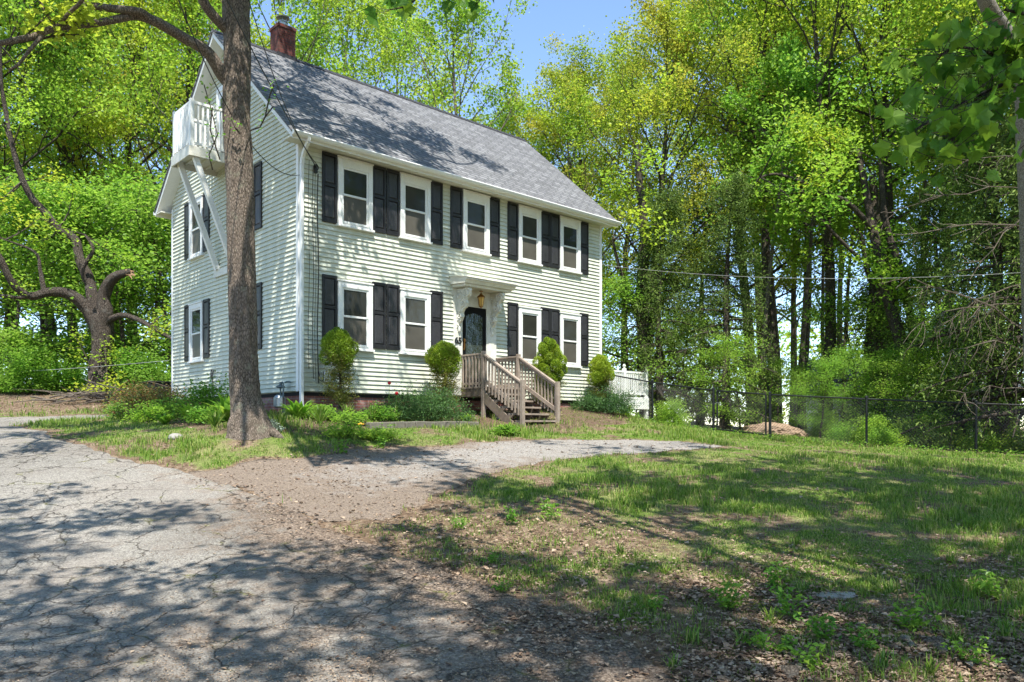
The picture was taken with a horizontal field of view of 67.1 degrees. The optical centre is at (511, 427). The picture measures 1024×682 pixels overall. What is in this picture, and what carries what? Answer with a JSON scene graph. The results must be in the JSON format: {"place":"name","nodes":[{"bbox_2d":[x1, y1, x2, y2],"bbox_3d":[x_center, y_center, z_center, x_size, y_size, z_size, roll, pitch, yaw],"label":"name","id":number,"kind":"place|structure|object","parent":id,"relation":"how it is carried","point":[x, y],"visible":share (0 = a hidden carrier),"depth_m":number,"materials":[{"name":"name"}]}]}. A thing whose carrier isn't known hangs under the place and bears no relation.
{"place":"outdoors","nodes":[
{"label":"outdoors","id":0,"kind":"place"},
{"bbox_2d":[0,414,673,681],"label":"driveway","id":1,"kind":"structure","parent":0,"point":[52,518],"depth_m":6.12,"materials":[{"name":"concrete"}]},
{"bbox_2d":[188,439,720,521],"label":"gravel path","id":2,"kind":"structure","parent":0,"point":[513,455],"depth_m":11.28,"materials":[{"name":"gravel"}]},
{"bbox_2d":[0,384,1023,681],"bbox_3d":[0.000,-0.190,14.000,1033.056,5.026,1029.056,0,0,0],"label":"ground","id":3,"kind":"structure","parent":0,"point":[644,640],"depth_m":8.65,"materials":[{"name":"soil"}]},
{"bbox_2d":[0,332,75,392],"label":"shrub","id":4,"kind":"object","parent":3,"relation":"on","point":[14,369],"visible":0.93,"depth_m":24.33,"materials":[{"name":"green plant"}]},
{"bbox_2d":[29,354,87,392],"bbox_3d":[-14.491,-1.769,25.248,2.441,1.382,2.477,0,0,-39],"label":"shrub","id":5,"kind":"object","parent":3,"relation":"on","point":[82,378],"visible":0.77,"depth_m":24.88,"materials":[{"name":"green plant"}]},
{"bbox_2d":[0,172,150,369],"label":"understorey tree","id":6,"kind":"object","parent":3,"relation":"on","point":[5,336],"visible":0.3,"depth_m":26.38,"materials":[{"name":"green plant"}]},
{"bbox_2d":[0,165,157,383],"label":"understorey tree","id":7,"kind":"object","parent":3,"relation":"on","point":[18,190],"visible":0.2,"depth_m":26.35,"materials":[{"name":"green plant"}]},
{"bbox_2d":[0,0,161,365],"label":"maple tree","id":8,"kind":"object","parent":3,"relation":"on","point":[36,141],"visible":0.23,"depth_m":32.49,"materials":[{"name":"green plant"}]},
{"bbox_2d":[0,46,170,397],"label":"old broken tree","id":9,"kind":"object","parent":3,"relation":"on","point":[99,315],"visible":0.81,"depth_m":23.68,"materials":[{"name":"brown plant"}]},
{"bbox_2d":[0,171,170,385],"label":"understorey tree","id":10,"kind":"object","parent":3,"relation":"on","point":[146,238],"visible":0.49,"depth_m":26.29,"materials":[{"name":"green plant"}]},
{"bbox_2d":[0,169,170,378],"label":"understorey tree","id":11,"kind":"object","parent":3,"relation":"on","point":[102,197],"visible":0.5,"depth_m":25.88,"materials":[{"name":"green plant"}]},
{"bbox_2d":[3,200,169,368],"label":"understorey tree","id":12,"kind":"object","parent":3,"relation":"on","point":[124,308],"visible":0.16,"depth_m":27.77,"materials":[{"name":"green plant"}]},
{"bbox_2d":[7,154,170,372],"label":"understorey tree","id":13,"kind":"object","parent":3,"relation":"on","point":[156,188],"visible":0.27,"depth_m":26.52,"materials":[{"name":"green plant"}]},
{"bbox_2d":[10,380,169,405],"bbox_3d":[-11.737,-0.782,22.256,4.971,1.163,2.844,0,0,-23],"label":"brush pile","id":14,"kind":"object","parent":3,"relation":"on","point":[99,396],"visible":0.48,"depth_m":21.83,"materials":[{"name":"brown wood"}]},
{"bbox_2d":[0,0,185,270],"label":"maple tree","id":15,"kind":"object","parent":3,"relation":"on","point":[14,11],"visible":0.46,"depth_m":28.45,"materials":[{"name":"green plant"}]},
{"bbox_2d":[3,0,195,383],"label":"maple tree","id":16,"kind":"object","parent":3,"relation":"on","point":[153,172],"visible":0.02,"depth_m":44.77,"materials":[{"name":"green plant"}]},
{"bbox_2d":[0,0,199,378],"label":"maple tree","id":17,"kind":"object","parent":3,"relation":"on","point":[71,50],"visible":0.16,"depth_m":33.08,"materials":[{"name":"green plant"}]},
{"bbox_2d":[0,0,202,344],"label":"maple tree","id":18,"kind":"object","parent":3,"relation":"on","point":[63,143],"visible":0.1,"depth_m":34.53,"materials":[{"name":"green plant"}]},
{"bbox_2d":[56,193,170,368],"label":"understorey tree","id":19,"kind":"object","parent":3,"relation":"on","point":[153,264],"visible":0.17,"depth_m":27.59,"materials":[{"name":"green plant"}]},
{"bbox_2d":[93,336,170,391],"bbox_3d":[-11.458,-1.905,24.246,2.848,1.865,2.598,0,0,28],"label":"shrub","id":20,"kind":"object","parent":3,"relation":"on","point":[145,374],"visible":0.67,"depth_m":23.93,"materials":[{"name":"green plant"}]},
{"bbox_2d":[0,0,288,439],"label":"tree","id":21,"kind":"object","parent":3,"relation":"on","point":[249,419],"visible":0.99,"depth_m":12.79,"materials":[{"name":"grey plant"}]},
{"bbox_2d":[98,374,201,416],"bbox_3d":[-7.835,-0.654,17.221,2.513,0.984,2.341,0,0,-27],"label":"azalea bush","id":22,"kind":"object","parent":3,"relation":"on","point":[161,396],"visible":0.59,"depth_m":16.90,"materials":[{"name":"green plant"}]},
{"bbox_2d":[18,0,317,273],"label":"maple tree","id":23,"kind":"object","parent":3,"relation":"on","point":[140,36],"visible":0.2,"depth_m":31.12,"materials":[{"name":"green plant"}]},
{"bbox_2d":[79,3,306,194],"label":"maple tree","id":24,"kind":"object","parent":3,"relation":"on","point":[160,152],"visible":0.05,"depth_m":42.69,"materials":[{"name":"green plant"}]},
{"bbox_2d":[171,370,229,418],"bbox_3d":[-6.268,-0.649,15.897,1.508,1.034,1.528,0,0,-27],"label":"leafy bush","id":25,"kind":"object","parent":3,"relation":"on","point":[204,393],"visible":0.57,"depth_m":15.69,"materials":[{"name":"green plant"}]},
{"bbox_2d":[146,0,399,168],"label":"slender tree","id":26,"kind":"object","parent":3,"relation":"on","point":[324,28],"visible":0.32,"depth_m":30.12,"materials":[{"name":"green plant"}]},
{"bbox_2d":[318,327,359,416],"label":"clipped spruce","id":27,"kind":"object","parent":3,"relation":"on","point":[337,345],"visible":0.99,"depth_m":16.18,"materials":[{"name":"green plant"}]},
{"bbox_2d":[271,0,451,100],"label":"slender tree","id":28,"kind":"object","parent":3,"relation":"on","point":[360,37],"visible":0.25,"depth_m":33.76,"materials":[{"name":"green plant"}]},
{"bbox_2d":[153,14,621,414],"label":"house","id":29,"kind":"structure","parent":3,"relation":"on","point":[395,234],"depth_m":19.06,"materials":[{"name":"wood"}]},
{"bbox_2d":[187,300,204,363],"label":"window","id":30,"kind":"structure","parent":29,"relation":"in","point":[196,308],"depth_m":20.55,"materials":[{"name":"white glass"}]},
{"bbox_2d":[187,194,204,260],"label":"window","id":31,"kind":"structure","parent":29,"relation":"in","point":[195,237],"depth_m":20.60,"materials":[{"name":"white glass"}]},
{"bbox_2d":[335,155,374,232],"bbox_3d":[-3.524,-5.230,17.368,0.970,1.560,0.108,0,0,-43],"label":"window","id":32,"kind":"structure","parent":29,"relation":"in","point":[354,177],"depth_m":17.36,"materials":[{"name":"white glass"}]},
{"bbox_2d":[337,279,374,351],"bbox_3d":[-3.524,-2.498,17.368,0.970,1.555,0.108,0,0,-43],"label":"window","id":33,"kind":"structure","parent":29,"relation":"in","point":[354,298],"depth_m":17.41,"materials":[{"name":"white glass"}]},
{"bbox_2d":[398,288,431,355],"bbox_3d":[-2.313,-2.498,18.496,0.960,1.555,0.108,0,0,-43],"label":"window","id":34,"kind":"structure","parent":29,"relation":"in","point":[415,306],"depth_m":18.50,"materials":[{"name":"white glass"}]},
{"bbox_2d":[398,172,432,244],"bbox_3d":[-2.313,-5.230,18.496,0.960,1.560,0.108,0,0,-43],"label":"window","id":35,"kind":"structure","parent":29,"relation":"in","point":[415,191],"depth_m":18.50,"materials":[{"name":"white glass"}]},
{"bbox_2d":[463,307,485,386],"bbox_3d":[-0.962,-2.045,19.771,0.800,2.050,0.090,0,0,-43],"label":"door","id":36,"kind":"structure","parent":29,"relation":"in","point":[474,321],"depth_m":19.78,"materials":[{"name":"black"}]},
{"bbox_2d":[461,189,491,256],"bbox_3d":[-0.916,-5.230,19.801,0.960,1.560,0.108,0,0,-43],"label":"window","id":37,"kind":"structure","parent":29,"relation":"in","point":[476,206],"depth_m":19.80,"materials":[{"name":"white glass"}]},
{"bbox_2d":[517,204,542,266],"bbox_3d":[0.488,-5.230,21.110,0.920,1.560,0.108,0,0,-43],"label":"window","id":38,"kind":"structure","parent":29,"relation":"in","point":[529,218],"depth_m":21.10,"materials":[{"name":"white glass"}]},
{"bbox_2d":[518,306,541,363],"bbox_3d":[0.488,-2.498,21.110,0.920,1.555,0.108,0,0,-43],"label":"window","id":39,"kind":"structure","parent":29,"relation":"in","point":[529,318],"depth_m":21.09,"materials":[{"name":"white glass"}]},
{"bbox_2d":[558,215,581,274],"bbox_3d":[1.677,-5.230,22.216,0.930,1.560,0.108,0,0,-43],"label":"window","id":40,"kind":"structure","parent":29,"relation":"in","point":[570,228],"depth_m":22.22,"materials":[{"name":"white glass"}]},
{"bbox_2d":[560,312,581,367],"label":"window","id":41,"kind":"structure","parent":29,"relation":"in","point":[570,323],"depth_m":22.25,"materials":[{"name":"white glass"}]},
{"bbox_2d":[305,0,493,124],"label":"slender tree","id":42,"kind":"object","parent":3,"relation":"on","point":[423,100],"visible":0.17,"depth_m":39.45,"materials":[{"name":"green plant"}]},
{"bbox_2d":[363,0,493,29],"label":"maple tree","id":43,"kind":"object","parent":3,"relation":"on","point":[406,9],"visible":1,"depth_m":6.20,"materials":[{"name":"green plant"}]},
{"bbox_2d":[383,379,479,421],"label":"juniper","id":44,"kind":"object","parent":3,"relation":"on","point":[439,408],"visible":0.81,"depth_m":17.03,"materials":[{"name":"green plant"}]},
{"bbox_2d":[423,340,466,406],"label":"clipped spruce","id":45,"kind":"object","parent":3,"relation":"on","point":[442,358],"visible":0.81,"depth_m":18.05,"materials":[{"name":"green plant"}]},
{"bbox_2d":[365,0,556,159],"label":"slender tree","id":46,"kind":"object","parent":3,"relation":"on","point":[444,22],"visible":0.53,"depth_m":32.67,"materials":[{"name":"green plant"}]},
{"bbox_2d":[461,351,559,425],"bbox_3d":[-0.064,-0.830,19.048,1.270,2.060,2.255,0,0,-43],"label":"wooden stoop","id":47,"kind":"object","parent":3,"relation":"on","point":[518,405],"visible":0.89,"depth_m":18.82,"materials":[{"name":"brown wood"}]},
{"bbox_2d":[0,308,1022,425],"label":"woods","id":48,"kind":"object","parent":3,"relation":"on","point":[787,334],"visible":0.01,"depth_m":63.75,"materials":[{"name":"plant"}]},
{"bbox_2d":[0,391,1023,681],"bbox_3d":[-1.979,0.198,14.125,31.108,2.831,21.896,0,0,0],"label":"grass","id":49,"kind":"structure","parent":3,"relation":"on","point":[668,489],"depth_m":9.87,"materials":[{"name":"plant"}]},
{"bbox_2d":[0,404,1023,681],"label":"leaf fragments","id":50,"kind":"object","parent":3,"relation":"on","point":[486,598],"visible":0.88,"depth_m":5.76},
{"bbox_2d":[0,394,1023,681],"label":"fallen leaves","id":51,"kind":"object","parent":3,"relation":"on","point":[782,676],"visible":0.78,"depth_m":5.59,"materials":[{"name":"brown plant"}]},
{"bbox_2d":[29,416,1023,681],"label":"thatch","id":52,"kind":"object","parent":3,"relation":"on","point":[699,544],"visible":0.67,"depth_m":7.92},
{"bbox_2d":[478,67,602,188],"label":"slender tree","id":53,"kind":"object","parent":3,"relation":"on","point":[519,128],"visible":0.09,"depth_m":36.44,"materials":[{"name":"green plant"}]},
{"bbox_2d":[530,336,567,411],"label":"clipped spruce","id":54,"kind":"object","parent":3,"relation":"on","point":[552,365],"visible":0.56,"depth_m":20.50,"materials":[{"name":"green plant"}]},
{"bbox_2d":[513,63,634,279],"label":"slender tree","id":55,"kind":"object","parent":3,"relation":"on","point":[576,144],"visible":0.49,"depth_m":33.08,"materials":[{"name":"green plant"}]},
{"bbox_2d":[489,31,675,317],"bbox_3d":[2.742,-8.911,36.042,10.266,17.450,8.093,0,0,16],"label":"maple tree","id":56,"kind":"object","parent":3,"relation":"on","point":[600,78],"visible":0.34,"depth_m":34.37,"materials":[{"name":"green plant"}]},
{"bbox_2d":[584,354,620,408],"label":"clipped spruce","id":57,"kind":"object","parent":3,"relation":"on","point":[601,371],"visible":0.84,"depth_m":22.13,"materials":[{"name":"green plant"}]},
{"bbox_2d":[573,383,643,413],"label":"juniper","id":58,"kind":"object","parent":3,"relation":"on","point":[613,402],"visible":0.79,"depth_m":21.79,"materials":[{"name":"green plant"}]},
{"bbox_2d":[604,364,648,418],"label":"white deck","id":59,"kind":"structure","parent":3,"relation":"on","point":[624,372],"depth_m":26.37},
{"bbox_2d":[591,63,693,394],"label":"dark trunk tree","id":60,"kind":"object","parent":3,"relation":"on","point":[642,210],"visible":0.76,"depth_m":28.79,"materials":[{"name":"green plant"}]},
{"bbox_2d":[556,66,731,368],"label":"maple tree","id":61,"kind":"object","parent":3,"relation":"on","point":[624,248],"visible":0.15,"depth_m":45.14,"materials":[{"name":"green plant"}]},
{"bbox_2d":[602,269,715,399],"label":"understorey tree","id":62,"kind":"object","parent":3,"relation":"on","point":[617,294],"visible":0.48,"depth_m":27.89,"materials":[{"name":"green plant"}]},
{"bbox_2d":[553,0,768,418],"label":"maple tree","id":63,"kind":"object","parent":3,"relation":"on","point":[664,31],"visible":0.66,"depth_m":30.46,"materials":[{"name":"green plant"}]},
{"bbox_2d":[604,181,719,427],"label":"hemlock tree","id":64,"kind":"object","parent":3,"relation":"on","point":[657,260],"visible":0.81,"depth_m":27.87,"materials":[{"name":"green plant"}]},
{"bbox_2d":[602,261,733,408],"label":"understorey tree","id":65,"kind":"object","parent":3,"relation":"on","point":[619,341],"visible":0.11,"depth_m":32.97,"materials":[{"name":"green plant"}]},
{"bbox_2d":[654,396,695,425],"bbox_3d":[4.859,-0.530,23.797,1.455,1.044,1.595,0,0,21],"label":"shrub","id":66,"kind":"object","parent":3,"relation":"on","point":[674,415],"visible":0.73,"depth_m":23.48,"materials":[{"name":"green plant"}]},
{"bbox_2d":[654,196,756,429],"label":"hemlock tree","id":67,"kind":"object","parent":3,"relation":"on","point":[695,252],"visible":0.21,"depth_m":33.66,"materials":[{"name":"green plant"}]},
{"bbox_2d":[656,166,787,431],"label":"hemlock tree","id":68,"kind":"object","parent":3,"relation":"on","point":[733,194],"visible":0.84,"depth_m":26.73,"materials":[{"name":"green plant"}]},
{"bbox_2d":[679,329,777,430],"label":"understorey tree","id":69,"kind":"object","parent":3,"relation":"on","point":[735,354],"visible":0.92,"depth_m":25.26,"materials":[{"name":"green plant"}]},
{"bbox_2d":[610,0,904,423],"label":"maple tree","id":70,"kind":"object","parent":3,"relation":"on","point":[785,282],"visible":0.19,"depth_m":36.92,"materials":[{"name":"green plant"}]},
{"bbox_2d":[693,30,827,418],"bbox_3d":[10.068,-6.941,29.226,5.614,14.934,4.586,0,0,-39],"label":"bare pole tree","id":71,"kind":"object","parent":3,"relation":"on","point":[777,71],"visible":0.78,"depth_m":28.52,"materials":[{"name":"green plant"}]},
{"bbox_2d":[643,3,880,420],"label":"maple tree","id":72,"kind":"object","parent":3,"relation":"on","point":[765,380],"visible":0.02,"depth_m":46.83,"materials":[{"name":"green plant"}]},
{"bbox_2d":[726,85,806,423],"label":"bare pole tree","id":73,"kind":"object","parent":3,"relation":"on","point":[774,297],"visible":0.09,"depth_m":35.77,"materials":[{"name":"green plant"}]},
{"bbox_2d":[740,351,816,424],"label":"understorey tree","id":74,"kind":"object","parent":3,"relation":"on","point":[780,365],"visible":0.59,"depth_m":28.04,"materials":[{"name":"green plant"}]},
{"bbox_2d":[618,0,944,421],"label":"maple tree","id":75,"kind":"object","parent":3,"relation":"on","point":[765,244],"visible":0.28,"depth_m":31.41,"materials":[{"name":"green plant"}]},
{"bbox_2d":[725,79,869,427],"bbox_3d":[14.631,-9.007,39.967,8.675,18.990,8.011,0,0,-45],"label":"slender tree","id":76,"kind":"object","parent":3,"relation":"on","point":[794,323],"visible":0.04,"depth_m":39.94,"materials":[{"name":"green plant"}]},
{"bbox_2d":[669,0,931,427],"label":"maple tree","id":77,"kind":"object","parent":3,"relation":"on","point":[807,342],"visible":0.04,"depth_m":41.39,"materials":[{"name":"green plant"}]},
{"bbox_2d":[747,45,876,429],"bbox_3d":[12.992,-7.706,33.657,5.095,16.594,6.238,0,0,19],"label":"bare pole tree","id":78,"kind":"object","parent":3,"relation":"on","point":[838,222],"visible":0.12,"depth_m":32.52,"materials":[{"name":"green plant"}]},
{"bbox_2d":[617,0,1011,432],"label":"maple tree","id":79,"kind":"object","parent":3,"relation":"on","point":[829,273],"visible":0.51,"depth_m":30.15,"materials":[{"name":"green plant"}]},
{"bbox_2d":[610,375,1023,453],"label":"chain link fence","id":80,"kind":"object","parent":3,"relation":"on","point":[866,398],"visible":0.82,"depth_m":19.48,"materials":[{"name":"black metal"}]},
{"bbox_2d":[716,390,768,434],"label":"chain link gate","id":81,"kind":"structure","parent":80,"relation":"attached to","point":[748,393],"depth_m":21.09,"materials":[{"name":"black metal"}]},
{"bbox_2d":[689,47,952,398],"bbox_3d":[11.533,-6.978,27.295,9.108,12.183,6.263,0,0,-14],"label":"leaning tree","id":82,"kind":"object","parent":3,"relation":"on","point":[869,220],"visible":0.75,"depth_m":26.91,"materials":[{"name":"green plant"}]},
{"bbox_2d":[782,355,868,436],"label":"understorey tree","id":83,"kind":"object","parent":3,"relation":"on","point":[829,370],"visible":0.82,"depth_m":24.76,"materials":[{"name":"green plant"}]},
{"bbox_2d":[756,92,905,401],"bbox_3d":[14.043,-7.293,34.175,4.841,15.764,5.926,0,0,-28],"label":"bare pole tree","id":84,"kind":"object","parent":3,"relation":"on","point":[791,246],"visible":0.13,"depth_m":34.34,"materials":[{"name":"green plant"}]},
{"bbox_2d":[760,87,918,376],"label":"slender tree","id":85,"kind":"object","parent":3,"relation":"on","point":[839,280],"visible":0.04,"depth_m":43.04,"materials":[{"name":"green plant"}]},
{"bbox_2d":[793,340,888,429],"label":"understorey tree","id":86,"kind":"object","parent":3,"relation":"on","point":[846,354],"visible":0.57,"depth_m":26.11,"materials":[{"name":"green plant"}]},
{"bbox_2d":[777,285,907,426],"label":"understorey tree","id":87,"kind":"object","parent":3,"relation":"on","point":[855,305],"visible":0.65,"depth_m":29.92,"materials":[{"name":"green plant"}]},
{"bbox_2d":[792,83,916,422],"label":"bare pole tree","id":88,"kind":"object","parent":3,"relation":"on","point":[859,186],"visible":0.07,"depth_m":37.97,"materials":[{"name":"green plant"}]},
{"bbox_2d":[778,87,944,394],"bbox_3d":[13.704,-7.210,29.534,5.896,11.961,4.694,0,0,0],"label":"thick trunk tree","id":89,"kind":"object","parent":3,"relation":"on","point":[873,189],"visible":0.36,"depth_m":29.84,"materials":[{"name":"green plant"}]},
{"bbox_2d":[717,0,1018,437],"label":"maple tree","id":90,"kind":"object","parent":3,"relation":"on","point":[889,200],"visible":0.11,"depth_m":31.16,"materials":[{"name":"green plant"}]},
{"bbox_2d":[818,220,924,433],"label":"hemlock tree","id":91,"kind":"object","parent":3,"relation":"on","point":[882,325],"visible":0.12,"depth_m":29.92,"materials":[{"name":"green plant"}]},
{"bbox_2d":[835,341,928,433],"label":"understorey tree","id":92,"kind":"object","parent":3,"relation":"on","point":[869,368],"visible":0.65,"depth_m":24.58,"materials":[{"name":"green plant"}]},
{"bbox_2d":[754,0,1014,404],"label":"maple tree","id":93,"kind":"object","parent":3,"relation":"on","point":[898,222],"visible":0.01,"depth_m":37.09,"materials":[{"name":"green plant"}]},
{"bbox_2d":[887,589,949,632],"bbox_3d":[2.843,1.303,5.423,0.344,0.292,0.313,0,0,0],"label":"weed","id":94,"kind":"object","parent":3,"relation":"on","point":[916,621],"visible":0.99,"depth_m":5.43,"materials":[{"name":"green plant"}]},
{"bbox_2d":[836,19,1001,365],"bbox_3d":[16.131,-7.482,30.868,5.095,16.594,6.238,0,0,-17],"label":"bare pole tree","id":95,"kind":"object","parent":3,"relation":"on","point":[899,135],"visible":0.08,"depth_m":30.41,"materials":[{"name":"green plant"}]},
{"bbox_2d":[868,340,971,442],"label":"understorey tree","id":96,"kind":"object","parent":3,"relation":"on","point":[909,355],"visible":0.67,"depth_m":22.32,"materials":[{"name":"green plant"}]},
{"bbox_2d":[843,299,1010,424],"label":"understorey tree","id":97,"kind":"object","parent":3,"relation":"on","point":[914,312],"visible":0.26,"depth_m":25.55,"materials":[{"name":"green plant"}]},
{"bbox_2d":[891,405,967,448],"bbox_3d":[11.466,-0.014,21.333,1.899,1.243,1.732,0,0,-9],"label":"shrub","id":98,"kind":"object","parent":3,"relation":"on","point":[946,444],"visible":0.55,"depth_m":21.29,"materials":[{"name":"green plant"}]},
{"bbox_2d":[839,0,1023,442],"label":"maple tree","id":99,"kind":"object","parent":3,"relation":"on","point":[964,5],"visible":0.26,"depth_m":26.38,"materials":[{"name":"green plant"}]},
{"bbox_2d":[873,177,1017,437],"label":"hemlock tree","id":100,"kind":"object","parent":3,"relation":"on","point":[924,209],"visible":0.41,"depth_m":25.91,"materials":[{"name":"green plant"}]},
{"bbox_2d":[870,0,1023,187],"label":"maple tree","id":101,"kind":"object","parent":3,"relation":"on","point":[972,131],"visible":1,"depth_m":4.40,"materials":[{"name":"green plant"}]},
{"bbox_2d":[879,301,1023,440],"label":"understorey tree","id":102,"kind":"object","parent":3,"relation":"on","point":[947,348],"visible":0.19,"depth_m":23.12,"materials":[{"name":"green plant"}]},
{"bbox_2d":[881,155,1023,413],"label":"dead spruce","id":103,"kind":"object","parent":3,"relation":"on","point":[976,301],"visible":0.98,"depth_m":18.25,"materials":[{"name":"brown plant"}]},
{"bbox_2d":[885,63,1023,453],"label":"hemlock tree","id":104,"kind":"object","parent":3,"relation":"on","point":[947,171],"visible":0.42,"depth_m":21.30,"materials":[{"name":"green plant"}]},
{"bbox_2d":[897,1,1023,452],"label":"hemlock tree","id":105,"kind":"object","parent":3,"relation":"on","point":[1000,228],"visible":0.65,"depth_m":19.74,"materials":[{"name":"green plant"}]},
{"bbox_2d":[976,0,1023,375],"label":"pale trunk tree","id":106,"kind":"object","parent":3,"relation":"on","point":[996,9],"visible":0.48,"depth_m":16.15,"materials":[{"name":"grey plant"}]},
{"bbox_2d":[0,0,1023,427],"label":"sky","id":107,"kind":"structure","parent":0,"point":[570,18],"materials":[{"name":"blue"}]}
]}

